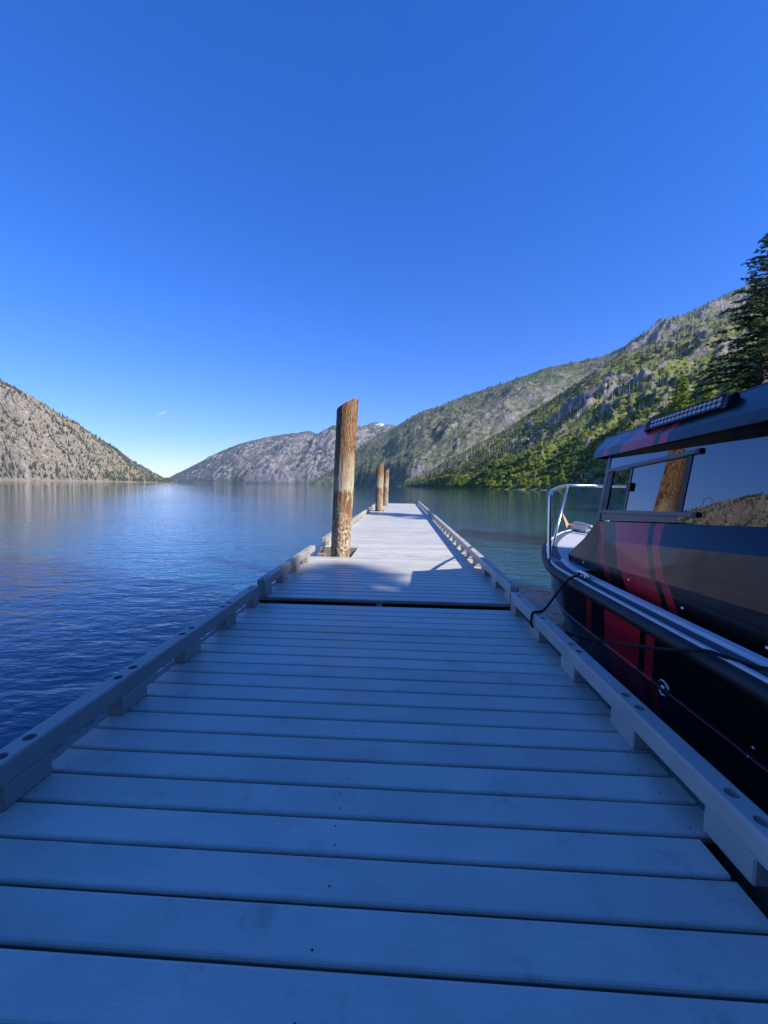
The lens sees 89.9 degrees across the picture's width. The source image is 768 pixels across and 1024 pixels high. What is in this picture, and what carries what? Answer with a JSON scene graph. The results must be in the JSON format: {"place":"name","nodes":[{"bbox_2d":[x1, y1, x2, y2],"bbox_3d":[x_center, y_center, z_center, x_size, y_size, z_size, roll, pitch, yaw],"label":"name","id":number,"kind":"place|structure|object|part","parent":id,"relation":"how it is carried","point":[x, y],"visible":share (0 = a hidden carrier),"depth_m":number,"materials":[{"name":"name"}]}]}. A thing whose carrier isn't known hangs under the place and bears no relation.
{"place":"outdoors","nodes":[
{"label":"outdoors","id":0,"kind":"place"},
{"bbox_2d":[0,382,173,482],"bbox_3d":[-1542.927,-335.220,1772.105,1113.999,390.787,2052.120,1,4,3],"label":"hill","id":1,"kind":"structure","parent":0,"point":[44,456],"depth_m":1422.89,"materials":[{"name":"grey stone"}]},
{"bbox_2d":[0,382,171,482],"bbox_3d":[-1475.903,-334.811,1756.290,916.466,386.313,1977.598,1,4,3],"label":"hillside shrubs","id":2,"kind":"object","parent":1,"relation":"on","point":[64,444],"visible":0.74,"depth_m":1535.31,"materials":[{"name":"green plant"}]},
{"bbox_2d":[0,378,173,481],"bbox_3d":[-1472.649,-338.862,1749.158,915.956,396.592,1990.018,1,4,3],"label":"distant pines","id":3,"kind":"object","parent":1,"relation":"on","point":[129,463],"visible":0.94,"depth_m":1683.09,"materials":[{"name":"green plant"}]},
{"bbox_2d":[168,422,394,484],"bbox_3d":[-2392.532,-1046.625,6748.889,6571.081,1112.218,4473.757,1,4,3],"label":"mountain","id":4,"kind":"structure","parent":0,"point":[302,458],"depth_m":5807.50,"materials":[{"name":"grey stone"}]},
{"bbox_2d":[0,480,601,753],"bbox_3d":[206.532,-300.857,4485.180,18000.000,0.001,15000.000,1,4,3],"label":"lake water","id":5,"kind":"structure","parent":0,"point":[101,582],"depth_m":9.37,"materials":[{"name":"blue liquid"}]},
{"bbox_2d":[331,398,358,556],"bbox_3d":[-0.788,1.147,6.734,0.619,6.170,0.370,1,4,3],"label":"timber pile","id":6,"kind":"object","parent":5,"relation":"in","point":[345,442],"visible":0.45,"depth_m":6.48,"materials":[{"name":"brown wood"}]},
{"bbox_2d":[375,462,383,511],"bbox_3d":[-0.242,0.573,18.010,0.392,5.800,0.383,1,4,3],"label":"timber pile","id":7,"kind":"object","parent":5,"relation":"in","point":[379,488],"visible":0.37,"depth_m":17.74,"materials":[{"name":"brown wood"}]},
{"bbox_2d":[0,585,767,1023],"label":"floating dock","id":8,"kind":"object","parent":5,"relation":"on","point":[254,811],"visible":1,"depth_m":1.29,"materials":[{"name":"grey wood"}]},
{"bbox_2d":[383,469,388,505],"bbox_3d":[0.045,0.257,23.294,0.452,5.720,0.341,1,4,3],"label":"timber pile","id":9,"kind":"object","parent":5,"relation":"in","point":[385,487],"visible":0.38,"depth_m":23.04,"materials":[{"name":"brown wood"}]},
{"bbox_2d":[257,501,518,610],"bbox_3d":[0.516,0.387,14.813,2.800,0.805,22.073,1,4,3],"label":"floating dock","id":10,"kind":"object","parent":5,"relation":"on","point":[419,555],"visible":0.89,"depth_m":5.12,"materials":[{"name":"grey wood"}]},
{"bbox_2d":[542,382,767,814],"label":"cabin boat","id":11,"kind":"object","parent":5,"relation":"on","point":[669,549],"visible":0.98,"depth_m":2.50,"materials":[{"name":"black metal"}]},
{"bbox_2d":[562,512,592,532],"bbox_3d":[3.341,0.165,6.284,0.346,0.300,0.980,0,4,-11],"label":"anchor","id":12,"kind":"object","parent":11,"relation":"on","point":[582,527],"visible":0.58,"depth_m":6.39,"materials":[{"name":"grey metal"}]},
{"bbox_2d":[530,572,767,670],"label":"mooring rope","id":13,"kind":"object","parent":11,"relation":"attached to","point":[754,666],"visible":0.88,"depth_m":2.21,"materials":[{"name":"fabric"}]},
{"bbox_3d":[2.175,-0.114,1.247,0.113,0.728,4.914,1,4,-1],"label":"side window","id":14,"kind":"part","parent":11,"relation":"part of","materials":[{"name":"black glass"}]},
{"bbox_2d":[0,0,767,477],"label":"sky","id":15,"kind":"structure","parent":0,"point":[224,224],"materials":[{"name":"blue"}]},
{"bbox_2d":[307,280,765,485],"bbox_3d":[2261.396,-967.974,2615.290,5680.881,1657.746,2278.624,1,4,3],"label":"mountain","id":16,"kind":"structure","parent":0,"point":[533,396],"depth_m":2297.30,"materials":[{"name":"grey stone"}]},
{"bbox_2d":[308,276,766,483],"bbox_3d":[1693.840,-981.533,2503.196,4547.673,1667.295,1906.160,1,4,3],"label":"mountain forest","id":17,"kind":"object","parent":16,"relation":"on","point":[505,386],"visible":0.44,"depth_m":2407.81,"materials":[{"name":"green plant"}]},
{"bbox_2d":[401,309,767,491],"bbox_3d":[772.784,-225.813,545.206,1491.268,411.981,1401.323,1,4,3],"label":"hill","id":18,"kind":"structure","parent":0,"point":[575,422],"depth_m":449.19,"materials":[{"name":"grey stone"}]},
{"bbox_2d":[405,307,734,487],"bbox_3d":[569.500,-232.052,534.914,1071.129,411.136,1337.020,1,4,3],"label":"slope conifers","id":19,"kind":"object","parent":18,"relation":"on","point":[523,425],"visible":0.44,"depth_m":771.98,"materials":[{"name":"green plant"}]},
{"bbox_2d":[408,305,734,483],"bbox_3d":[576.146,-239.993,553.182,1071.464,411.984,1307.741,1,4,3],"label":"dead forest","id":20,"kind":"object","parent":18,"relation":"on","point":[565,403],"visible":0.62,"depth_m":660.76,"materials":[{"name":"plant"}]},
{"bbox_2d":[402,305,762,487],"bbox_3d":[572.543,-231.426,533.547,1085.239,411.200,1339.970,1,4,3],"label":"slope shrubs","id":21,"kind":"object","parent":18,"relation":"on","point":[469,463],"visible":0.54,"depth_m":526.96,"materials":[{"name":"green plant"}]},
{"bbox_2d":[429,361,767,487],"bbox_3d":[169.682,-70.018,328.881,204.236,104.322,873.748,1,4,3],"label":"shore bushes","id":22,"kind":"object","parent":18,"relation":"on","point":[575,475],"visible":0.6,"depth_m":340.13,"materials":[{"name":"green plant"}]},
{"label":"shore ground","id":23,"kind":"structure","parent":0,"visible":0},
{"bbox_2d":[665,377,694,413],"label":"young conifer","id":24,"kind":"object","parent":23,"relation":"on","point":[681,396],"visible":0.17,"depth_m":42.49,"materials":[{"name":"green plant"}]},
{"bbox_2d":[691,385,718,405],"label":"young conifer","id":25,"kind":"object","parent":23,"relation":"on","point":[704,397],"visible":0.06,"depth_m":45.20,"materials":[{"name":"green plant"}]},
{"bbox_2d":[687,233,767,399],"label":"fir tree","id":26,"kind":"object","parent":23,"relation":"on","point":[748,379],"visible":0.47,"depth_m":26.16,"materials":[{"name":"green plant"}]}
]}

